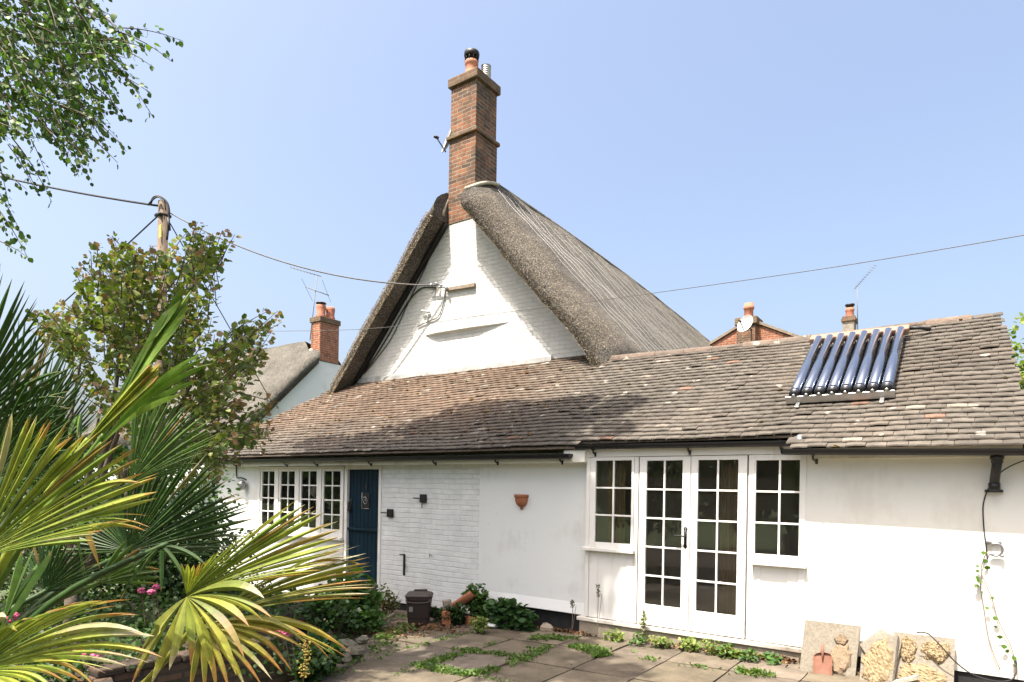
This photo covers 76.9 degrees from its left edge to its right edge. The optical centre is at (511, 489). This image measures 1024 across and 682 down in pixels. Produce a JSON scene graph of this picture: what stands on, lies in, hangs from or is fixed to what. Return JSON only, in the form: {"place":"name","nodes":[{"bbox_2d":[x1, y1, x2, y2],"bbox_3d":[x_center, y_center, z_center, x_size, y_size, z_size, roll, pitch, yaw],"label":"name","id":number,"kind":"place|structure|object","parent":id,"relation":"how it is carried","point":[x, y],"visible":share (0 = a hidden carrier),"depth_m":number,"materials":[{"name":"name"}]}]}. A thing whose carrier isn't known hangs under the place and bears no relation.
{"place":"outdoors","nodes":[
{"label":"outdoors","id":0,"kind":"place"},
{"bbox_2d":[0,495,553,668],"bbox_3d":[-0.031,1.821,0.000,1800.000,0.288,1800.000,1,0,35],"label":"ground","id":1,"kind":"structure","parent":0,"point":[392,621],"depth_m":7.85,"materials":[{"name":"brown soil"}]},
{"bbox_2d":[0,441,38,600],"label":"evergreen shrub","id":2,"kind":"object","parent":1,"relation":"on","point":[4,585],"visible":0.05,"depth_m":9.78,"materials":[{"name":"green plant"}]},
{"bbox_2d":[0,418,215,511],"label":"woodland","id":3,"kind":"object","parent":1,"relation":"on","point":[118,450],"depth_m":45.21,"materials":[{"name":"green plant"}]},
{"bbox_2d":[147,195,171,574],"bbox_3d":[-7.442,-2.168,13.549,0.563,7.978,0.352,1,0,35],"label":"telegraph pole","id":4,"kind":"object","parent":1,"relation":"on","point":[163,215],"visible":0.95,"depth_m":13.50,"materials":[{"name":"brown wood"}]},
{"bbox_2d":[0,176,157,206],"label":"overhead cable","id":5,"kind":"object","parent":4,"relation":"attached to","point":[117,199],"visible":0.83,"depth_m":14.59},
{"bbox_2d":[40,217,156,323],"bbox_3d":[-9.972,-5.059,15.300,6.082,1.584,0.030,1,0,34],"label":"overhead cable","id":6,"kind":"object","parent":4,"relation":"attached to","point":[133,238],"visible":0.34,"depth_m":14.16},
{"bbox_2d":[170,223,271,401],"bbox_3d":[-7.310,-4.131,16.773,0.023,3.027,6.355,1,0,-1],"label":"overhead cable","id":7,"kind":"object","parent":4,"relation":"attached to","point":[217,306],"visible":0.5,"depth_m":16.02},
{"bbox_2d":[170,213,438,285],"bbox_3d":[-4.321,-4.876,12.999,5.979,1.837,0.027,1,0,12],"label":"overhead cable","id":8,"kind":"object","parent":4,"relation":"attached to","point":[312,269],"visible":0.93,"depth_m":12.90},
{"bbox_2d":[204,235,1023,330],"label":"overhead cable","id":9,"kind":"object","parent":4,"relation":"attached to","point":[705,285],"visible":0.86,"depth_m":7.53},
{"bbox_2d":[0,586,322,681],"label":"bed soil","id":10,"kind":"structure","parent":1,"relation":"on","point":[288,615],"depth_m":7.27,"materials":[{"name":"brown soil"}]},
{"bbox_2d":[4,612,47,681],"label":"flowering plant","id":11,"kind":"object","parent":10,"relation":"on","point":[15,615],"visible":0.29,"depth_m":4.96,"materials":[{"name":"pink plant"}]},
{"bbox_2d":[20,636,136,681],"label":"flowering plant","id":12,"kind":"object","parent":10,"relation":"on","point":[71,679],"visible":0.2,"depth_m":4.86,"materials":[{"name":"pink plant"}]},
{"bbox_2d":[0,413,167,603],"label":"evergreen shrub","id":13,"kind":"object","parent":10,"relation":"on","point":[42,492],"visible":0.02,"depth_m":8.60,"materials":[{"name":"green plant"}]},
{"bbox_2d":[0,0,183,262],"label":"birch tree","id":14,"kind":"object","parent":10,"relation":"on","point":[47,31],"visible":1,"depth_m":3.93,"materials":[{"name":"green plant"}]},
{"bbox_2d":[0,568,299,681],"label":"ground cover","id":15,"kind":"object","parent":10,"relation":"on","point":[134,597],"visible":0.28,"depth_m":6.89,"materials":[{"name":"green plant"}]},
{"bbox_2d":[110,584,196,651],"bbox_3d":[-3.477,1.236,6.147,0.873,0.606,1.072,1,0,12],"label":"flowering plant","id":16,"kind":"object","parent":10,"relation":"on","point":[156,587],"visible":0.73,"depth_m":6.24,"materials":[{"name":"pink plant"}]},
{"bbox_2d":[25,221,285,636],"bbox_3d":[-3.685,-0.655,6.233,3.136,4.487,2.357,1,0,-2],"label":"bronze leaved tree","id":17,"kind":"object","parent":10,"relation":"on","point":[117,308],"visible":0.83,"depth_m":5.87,"materials":[{"name":"green plant"}]},
{"bbox_2d":[58,468,262,607],"bbox_3d":[-4.693,0.733,8.674,2.589,2.315,2.091,1,0,35],"label":"evergreen shrub","id":18,"kind":"object","parent":10,"relation":"on","point":[170,569],"visible":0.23,"depth_m":8.25,"materials":[{"name":"green plant"}]},
{"bbox_2d":[227,627,345,678],"bbox_3d":[-1.986,1.341,5.646,0.954,0.435,1.205,1,0,-31],"label":"flowering plant","id":19,"kind":"object","parent":10,"relation":"on","point":[286,654],"visible":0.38,"depth_m":5.49,"materials":[{"name":"green plant"}]},
{"bbox_2d":[297,638,311,681],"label":"yellow flower spike","id":20,"kind":"object","parent":19,"relation":"attached to","point":[305,654],"visible":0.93,"depth_m":5.34,"materials":[{"name":"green plant"}]},
{"bbox_2d":[289,590,369,640],"bbox_3d":[-2.191,1.511,7.695,0.773,0.711,0.935,1,0,35],"label":"leafy plant","id":21,"kind":"object","parent":10,"relation":"on","point":[335,614],"visible":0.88,"depth_m":7.58,"materials":[{"name":"green plant"}]},
{"bbox_2d":[87,632,298,681],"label":"garden wall","id":22,"kind":"structure","parent":1,"relation":"on","point":[179,670],"depth_m":5.26,"materials":[{"name":"brick"}]},
{"bbox_2d":[75,301,342,545],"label":"thatched cottage","id":23,"kind":"structure","parent":1,"relation":"on","point":[296,374],"depth_m":21.82,"materials":[{"name":"white brick"}]},
{"bbox_2d":[291,267,330,339],"bbox_3d":[-6.915,-6.306,21.999,1.281,2.475,2.546,1,0,-10],"label":"television aerial","id":24,"kind":"object","parent":23,"relation":"attached to","point":[315,290],"visible":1,"depth_m":22.01,"materials":[{"name":"metal"}]},
{"bbox_2d":[287,628,346,681],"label":"flowering plant","id":25,"kind":"object","parent":1,"relation":"on","point":[319,668],"visible":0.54,"depth_m":5.87,"materials":[{"name":"green plant"}]},
{"bbox_2d":[337,650,351,663],"bbox_3d":[-1.698,1.675,6.441,0.235,0.147,0.205,1,0,35],"label":"stone","id":26,"kind":"object","parent":1,"relation":"on","point":[347,658],"visible":0.46,"depth_m":6.38,"materials":[{"name":"grey stone"}]},
{"bbox_2d":[339,638,356,649],"bbox_3d":[-1.772,1.676,6.915,0.259,0.152,0.198,1,0,35],"label":"stone","id":27,"kind":"object","parent":1,"relation":"on","point":[347,642],"visible":0.46,"depth_m":6.86,"materials":[{"name":"grey stone"}]},
{"bbox_2d":[316,567,384,629],"bbox_3d":[-2.168,1.458,8.555,0.935,0.940,0.888,1,0,35],"label":"leafy plant","id":28,"kind":"object","parent":1,"relation":"on","point":[361,600],"visible":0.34,"depth_m":8.36,"materials":[{"name":"green plant"}]},
{"bbox_2d":[347,645,365,656],"bbox_3d":[-1.631,1.685,6.706,0.224,0.124,0.145,1,0,-8],"label":"stone","id":29,"kind":"object","parent":1,"relation":"on","point":[355,651],"visible":0.89,"depth_m":6.66,"materials":[{"name":"grey stone"}]},
{"bbox_2d":[355,635,369,644],"bbox_3d":[-1.671,1.694,7.222,0.151,0.102,0.178,1,0,35],"label":"stone","id":30,"kind":"object","parent":1,"relation":"on","point":[362,640],"visible":1,"depth_m":7.17,"materials":[{"name":"grey stone"}]},
{"bbox_2d":[344,605,389,636],"bbox_3d":[-1.887,1.686,8.174,0.685,0.429,0.592,1,0,-15],"label":"leafy plant","id":31,"kind":"object","parent":1,"relation":"on","point":[375,617],"visible":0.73,"depth_m":8.09,"materials":[{"name":"green plant"}]},
{"bbox_2d":[369,583,401,614],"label":"weed clump","id":32,"kind":"object","parent":1,"relation":"on","point":[384,603],"visible":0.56,"depth_m":9.45,"materials":[{"name":"green plant"}]},
{"bbox_2d":[381,613,394,620],"bbox_3d":[-1.755,1.782,8.841,0.051,0.056,0.622,1,0,13],"label":"wooden stake","id":33,"kind":"object","parent":1,"relation":"on","point":[390,616],"visible":0.52,"depth_m":8.98,"materials":[{"name":"brown wood"}]},
{"bbox_2d":[328,48,709,394],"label":"thatched cottage","id":34,"kind":"structure","parent":1,"relation":"on","point":[485,241],"depth_m":12.23,"materials":[{"name":"white paint"}]},
{"bbox_2d":[364,257,429,373],"bbox_3d":[-2.316,-3.647,13.158,2.010,2.423,0.017,1,0,35],"label":"wall cable","id":35,"kind":"object","parent":34,"relation":"attached to","point":[401,316],"depth_m":13.12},
{"bbox_2d":[362,286,435,374],"bbox_3d":[-2.349,-3.214,13.176,2.110,1.602,0.027,1,0,35],"label":"wall cable","id":36,"kind":"object","parent":34,"relation":"attached to","point":[395,323],"depth_m":13.21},
{"bbox_2d":[417,289,444,326],"bbox_3d":[-1.587,-3.543,12.635,0.740,0.631,0.030,1,0,35],"label":"wall cable","id":37,"kind":"object","parent":34,"relation":"attached to","point":[439,313],"depth_m":12.51,"materials":[{"name":"grey plastic"}]},
{"bbox_2d":[430,282,448,289],"bbox_3d":[-1.401,-3.911,12.460,0.514,0.191,0.136,1,0,35],"label":"cable bracket","id":38,"kind":"object","parent":34,"relation":"attached to","point":[440,285],"visible":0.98,"depth_m":12.42,"materials":[{"name":"grey metal"}]},
{"bbox_2d":[433,129,450,152],"bbox_3d":[-1.280,-6.906,12.731,0.504,0.461,0.382,1,0,35],"label":"satellite dish","id":39,"kind":"object","parent":34,"relation":"attached to","point":[445,145],"visible":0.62,"depth_m":12.73,"materials":[{"name":"white metal"}]},
{"bbox_2d":[201,312,1023,681],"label":"lean to annexe","id":40,"kind":"structure","parent":1,"relation":"on","point":[865,516],"depth_m":7.81,"materials":[{"name":"white paint"}]},
{"bbox_2d":[236,468,246,489],"bbox_3d":[-5.186,-0.209,12.366,0.408,0.441,0.164,1,0,59],"label":"wall lamp","id":41,"kind":"object","parent":40,"relation":"attached to","point":[242,486],"visible":0.91,"depth_m":12.21,"materials":[{"name":"grey metal"}]},
{"bbox_2d":[253,466,344,540],"bbox_3d":[-3.776,0.217,11.419,2.460,1.235,0.170,1,0,35],"label":"window","id":42,"kind":"structure","parent":40,"relation":"in","point":[321,488],"depth_m":11.31,"materials":[{"name":"white paint"}]},
{"bbox_2d":[347,470,378,531],"bbox_3d":[-2.402,0.181,10.455,0.741,0.996,0.115,1,0,35],"label":"door","id":43,"kind":"structure","parent":40,"relation":"in","point":[364,484],"depth_m":10.47,"materials":[{"name":"blue paint"}]},
{"bbox_2d":[348,530,377,600],"bbox_3d":[-2.407,1.221,10.474,0.741,1.135,0.068,1,0,35],"label":"door","id":44,"kind":"structure","parent":40,"relation":"in","point":[360,542],"depth_m":10.44,"materials":[{"name":"blue paint"}]},
{"bbox_2d":[380,509,393,516],"bbox_3d":[-1.952,0.372,10.072,0.237,0.124,0.051,1,0,33],"label":"iron plate","id":45,"kind":"object","parent":40,"relation":"attached to","point":[389,512],"visible":1,"depth_m":10.03,"materials":[{"name":"black metal"}]},
{"bbox_2d":[399,554,404,574],"bbox_3d":[-1.675,1.155,9.869,0.098,0.328,0.042,1,0,22],"label":"door hook","id":46,"kind":"object","parent":40,"relation":"attached to","point":[403,563],"depth_m":9.86,"materials":[{"name":"black metal"}]},
{"bbox_2d":[413,494,426,507],"bbox_3d":[-1.383,0.179,9.671,0.237,0.204,0.051,1,0,33],"label":"iron plate","id":47,"kind":"object","parent":40,"relation":"attached to","point":[423,498],"visible":1,"depth_m":9.63,"materials":[{"name":"black metal"}]},
{"bbox_2d":[514,494,528,509],"bbox_3d":[0.102,0.172,8.570,0.216,0.205,0.108,1,0,35],"label":"wall planter","id":48,"kind":"object","parent":40,"relation":"attached to","point":[521,500],"visible":1,"depth_m":8.54,"materials":[{"name":"ceramic"}]},
{"bbox_2d":[581,457,634,553],"bbox_3d":[1.163,0.184,7.741,0.690,1.137,0.110,1,0,35],"label":"window","id":49,"kind":"structure","parent":40,"relation":"in","point":[612,547],"depth_m":7.74,"materials":[{"name":"white paint"}]},
{"bbox_2d":[608,460,626,543],"bbox_3d":[1.289,0.607,7.951,0.244,2.030,0.092,1,0,35],"label":"curtain","id":50,"kind":"object","parent":40,"relation":"hanging from","point":[620,501],"visible":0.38,"depth_m":7.92,"materials":[{"name":"fabric"}]},
{"bbox_2d":[637,456,690,630],"bbox_3d":[1.721,0.599,7.345,0.608,1.943,0.109,1,0,35],"label":"french door","id":51,"kind":"structure","parent":40,"relation":"in","point":[661,615],"depth_m":7.35,"materials":[{"name":"white paint"}]},
{"bbox_2d":[688,455,747,638],"bbox_3d":[2.239,0.608,7.014,0.605,1.943,0.050,1,0,35],"label":"french door","id":52,"kind":"structure","parent":40,"relation":"in","point":[715,623],"depth_m":7.00,"materials":[{"name":"white paint"}]},
{"bbox_2d":[719,455,737,614],"bbox_3d":[2.415,0.627,7.128,0.234,2.030,0.092,1,0,35],"label":"curtain","id":53,"kind":"object","parent":40,"relation":"hanging from","point":[728,537],"visible":0.53,"depth_m":7.12,"materials":[{"name":"beige fabric"}]},
{"bbox_2d":[751,454,806,568],"bbox_3d":[2.747,0.217,6.618,0.535,1.150,0.110,1,0,35],"label":"window","id":54,"kind":"structure","parent":40,"relation":"in","point":[778,560],"depth_m":6.63,"materials":[{"name":"white paint"}]},
{"bbox_2d":[785,325,930,407],"bbox_3d":[3.905,-1.396,7.234,1.276,1.074,1.467,1,0,35],"label":"solar collector","id":55,"kind":"object","parent":40,"relation":"on","point":[862,337],"visible":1,"depth_m":7.08,"materials":[{"name":"blue glass"}]},
{"bbox_2d":[916,632,1017,681],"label":"loose cable","id":56,"kind":"object","parent":40,"relation":"attached to","point":[968,671],"visible":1,"depth_m":5.46,"materials":[{"name":"grey plastic"}]},
{"bbox_2d":[974,545,1016,675],"bbox_3d":[4.172,1.025,5.566,0.306,1.134,0.048,1,0,31],"label":"climbing ivy","id":57,"kind":"object","parent":40,"relation":"attached to","point":[978,580],"visible":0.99,"depth_m":5.60,"materials":[{"name":"green plant"}]},
{"bbox_2d":[982,460,1023,558],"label":"wall cable","id":58,"kind":"object","parent":40,"relation":"attached to","point":[983,508],"depth_m":5.63,"materials":[{"name":"plastic"}]},
{"bbox_2d":[708,302,799,345],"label":"brick house","id":59,"kind":"structure","parent":1,"relation":"on","point":[761,330],"depth_m":21.23,"materials":[{"name":"red brick"}]},
{"bbox_2d":[737,315,752,332],"bbox_3d":[7.550,-5.329,20.858,0.495,0.577,0.683,1,0,14],"label":"satellite dish","id":60,"kind":"object","parent":59,"relation":"attached to","point":[744,324],"visible":1,"depth_m":20.81,"materials":[{"name":"white metal"}]},
{"bbox_2d":[841,303,856,330],"bbox_3d":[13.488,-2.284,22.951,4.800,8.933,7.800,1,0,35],"label":"chimney","id":61,"kind":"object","parent":1,"relation":"on","point":[849,320],"depth_m":23.37,"materials":[{"name":"brown brick"}]},
{"bbox_2d":[855,265,875,328],"bbox_3d":[12.637,-6.848,23.119,0.260,2.160,0.746,1,0,-33],"label":"television aerial","id":62,"kind":"object","parent":61,"relation":"attached to","point":[857,286],"visible":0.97,"depth_m":23.32,"materials":[{"name":"metal"}]},
{"bbox_2d":[1008,312,1023,389],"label":"yellow green shrub","id":63,"kind":"object","parent":1,"relation":"on","point":[1021,351],"visible":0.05,"depth_m":9.83,"materials":[{"name":"green plant"}]},
{"bbox_2d":[0,0,1023,461],"label":"sky","id":64,"kind":"structure","parent":0,"point":[686,143],"materials":[{"name":"blue"}]},
{"bbox_2d":[289,618,868,681],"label":"patio","id":65,"kind":"structure","parent":0,"point":[624,663],"depth_m":6.46,"materials":[{"name":"beige stone"}]},
{"bbox_2d":[405,589,433,625],"bbox_3d":[-1.250,1.599,8.684,0.360,0.440,0.425,1,0,-3],"label":"food bin","id":66,"kind":"object","parent":65,"relation":"on","point":[419,602],"visible":0.99,"depth_m":8.54,"materials":[{"name":"brown plastic"}]},
{"bbox_2d":[430,606,442,621],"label":"weed clump","id":67,"kind":"object","parent":65,"relation":"on","point":[434,613],"visible":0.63,"depth_m":8.74,"materials":[{"name":"green plant"}]},
{"bbox_2d":[441,610,451,625],"bbox_3d":[-0.864,1.716,8.554,0.133,0.208,0.110,1,0,7],"label":"broken brick","id":68,"kind":"object","parent":65,"relation":"on","point":[446,621],"visible":0.56,"depth_m":8.50,"materials":[{"name":"brick"}]},
{"bbox_2d":[442,599,451,609],"bbox_3d":[-0.874,1.556,8.706,0.123,0.133,0.100,1,0,-16],"label":"broken brick","id":69,"kind":"object","parent":68,"relation":"on","point":[446,602],"visible":0.77,"depth_m":8.66,"materials":[{"name":"brick"}]},
{"bbox_2d":[437,601,467,626],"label":"weed clump","id":70,"kind":"object","parent":65,"relation":"on","point":[458,615],"visible":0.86,"depth_m":8.52,"materials":[{"name":"green plant"}]},
{"bbox_2d":[451,591,476,608],"bbox_3d":[-0.700,1.538,8.750,0.446,0.361,0.198,1,0,10],"label":"ridge tile","id":71,"kind":"object","parent":65,"relation":"on","point":[467,597],"visible":0.56,"depth_m":8.65,"materials":[{"name":"ceramic"}]},
{"bbox_2d":[462,616,475,624],"bbox_3d":[-0.591,1.765,8.634,0.120,0.110,0.204,1,0,-37],"label":"broken brick","id":72,"kind":"object","parent":65,"relation":"on","point":[466,622],"visible":0.5,"depth_m":8.57,"materials":[{"name":"brick"}]},
{"bbox_2d":[461,583,489,618],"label":"weed clump","id":73,"kind":"object","parent":65,"relation":"on","point":[479,600],"visible":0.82,"depth_m":8.70,"materials":[{"name":"green plant"}]},
{"bbox_2d":[468,616,489,633],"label":"weed clump","id":74,"kind":"object","parent":65,"relation":"on","point":[481,624],"visible":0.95,"depth_m":8.02,"materials":[{"name":"green plant"}]},
{"bbox_2d":[488,622,498,626],"bbox_3d":[-0.235,1.764,8.393,0.210,0.035,0.210,1,0,35],"label":"plastic lid","id":75,"kind":"object","parent":65,"relation":"on","point":[491,624],"visible":0.41,"depth_m":8.31,"materials":[{"name":"white plastic"}]},
{"bbox_2d":[483,597,530,629],"bbox_3d":[-0.078,1.636,8.375,0.717,0.500,0.389,1,0,35],"label":"weed clump","id":76,"kind":"object","parent":65,"relation":"on","point":[501,611],"visible":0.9,"depth_m":8.29,"materials":[{"name":"green plant"}]},
{"bbox_2d":[510,607,538,632],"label":"weed clump","id":77,"kind":"object","parent":65,"relation":"on","point":[520,622],"visible":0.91,"depth_m":8.17,"materials":[{"name":"green plant"}]},
{"bbox_2d":[540,622,552,631],"bbox_3d":[0.436,1.757,8.126,0.196,0.159,0.120,1,0,35],"label":"stone","id":78,"kind":"object","parent":65,"relation":"on","point":[546,627],"visible":0.71,"depth_m":8.08,"materials":[{"name":"stone"}]},
{"bbox_2d":[324,613,775,681],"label":"joint weeds","id":79,"kind":"object","parent":65,"relation":"on","point":[595,651],"visible":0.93,"depth_m":6.80,"materials":[{"name":"green plant"}]},
{"bbox_2d":[570,599,575,628],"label":"tall weed","id":80,"kind":"object","parent":65,"relation":"on","point":[571,603],"visible":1,"depth_m":7.97,"materials":[{"name":"brown plant"}]},
{"bbox_2d":[334,620,859,675],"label":"ground plants","id":81,"kind":"object","parent":65,"relation":"on","point":[785,659],"visible":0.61,"depth_m":7.97,"materials":[{"name":"plant"}]},
{"bbox_2d":[596,584,601,634],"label":"tall weed","id":82,"kind":"object","parent":65,"relation":"on","point":[598,585],"visible":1,"depth_m":7.73,"materials":[{"name":"brown plant"}]},
{"bbox_2d":[603,628,624,641],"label":"weed clump","id":83,"kind":"object","parent":65,"relation":"on","point":[617,636],"visible":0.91,"depth_m":7.53,"materials":[{"name":"green plant"}]},
{"bbox_2d":[627,631,644,644],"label":"weed clump","id":84,"kind":"object","parent":65,"relation":"on","point":[639,640],"visible":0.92,"depth_m":7.29,"materials":[{"name":"green plant"}]},
{"bbox_2d":[639,610,647,643],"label":"tall weed","id":85,"kind":"object","parent":65,"relation":"on","point":[644,624],"visible":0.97,"depth_m":7.37,"materials":[{"name":"green plant"}]},
{"bbox_2d":[646,635,674,648],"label":"weed clump","id":86,"kind":"object","parent":65,"relation":"on","point":[662,641],"visible":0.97,"depth_m":7.14,"materials":[{"name":"green plant"}]},
{"bbox_2d":[677,636,700,651],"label":"weed clump","id":87,"kind":"object","parent":65,"relation":"on","point":[688,643],"visible":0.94,"depth_m":6.98,"materials":[{"name":"green plant"}]},
{"bbox_2d":[692,636,726,655],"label":"weed clump","id":88,"kind":"object","parent":65,"relation":"on","point":[708,646],"visible":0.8,"depth_m":6.82,"materials":[{"name":"green plant"}]},
{"bbox_2d":[716,641,742,658],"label":"weed clump","id":89,"kind":"object","parent":65,"relation":"on","point":[724,651],"visible":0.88,"depth_m":6.67,"materials":[{"name":"green plant"}]},
{"bbox_2d":[738,648,759,661],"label":"weed clump","id":90,"kind":"object","parent":65,"relation":"on","point":[751,656],"visible":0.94,"depth_m":6.52,"materials":[{"name":"green plant"}]},
{"bbox_2d":[761,651,782,665],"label":"weed clump","id":91,"kind":"object","parent":65,"relation":"on","point":[768,656],"visible":0.93,"depth_m":6.45,"materials":[{"name":"green plant"}]},
{"bbox_2d":[813,644,831,675],"bbox_3d":[2.923,1.625,6.059,0.181,0.328,0.124,1,0,35],"label":"shovel head","id":92,"kind":"object","parent":65,"relation":"on","point":[822,661],"visible":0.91,"depth_m":6.07},
{"bbox_2d":[799,620,860,675],"bbox_3d":[3.038,1.544,6.163,0.485,0.503,0.284,1,0,35],"label":"paving slab","id":93,"kind":"object","parent":65,"relation":"on","point":[840,642],"depth_m":6.16,"materials":[{"name":"beige stone"}]},
{"bbox_2d":[860,636,898,681],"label":"paving slab","id":94,"kind":"object","parent":65,"relation":"on","point":[878,661],"depth_m":5.79,"materials":[{"name":"beige stone"}]},
{"bbox_2d":[860,629,901,672],"bbox_3d":[3.389,1.562,5.891,0.268,0.508,0.291,1,0,-30],"label":"paving slab","id":95,"kind":"object","parent":65,"relation":"on","point":[865,645],"depth_m":5.94,"materials":[{"name":"beige stone"}]},
{"bbox_2d":[892,674,919,681],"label":"paving slab","id":96,"kind":"object","parent":65,"relation":"on","point":[910,678],"depth_m":5.58,"materials":[{"name":"beige stone"}]},
{"bbox_2d":[894,632,954,681],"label":"paving slab","id":97,"kind":"object","parent":65,"relation":"on","point":[926,658],"depth_m":5.70,"materials":[{"name":"beige stone"}]},
{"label":"bed soil","id":98,"kind":"structure","parent":0,"visible":0},
{"bbox_2d":[0,264,374,681],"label":"fan palm","id":99,"kind":"object","parent":98,"relation":"on","point":[141,388],"visible":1,"depth_m":2.00,"materials":[{"name":"green plant"}]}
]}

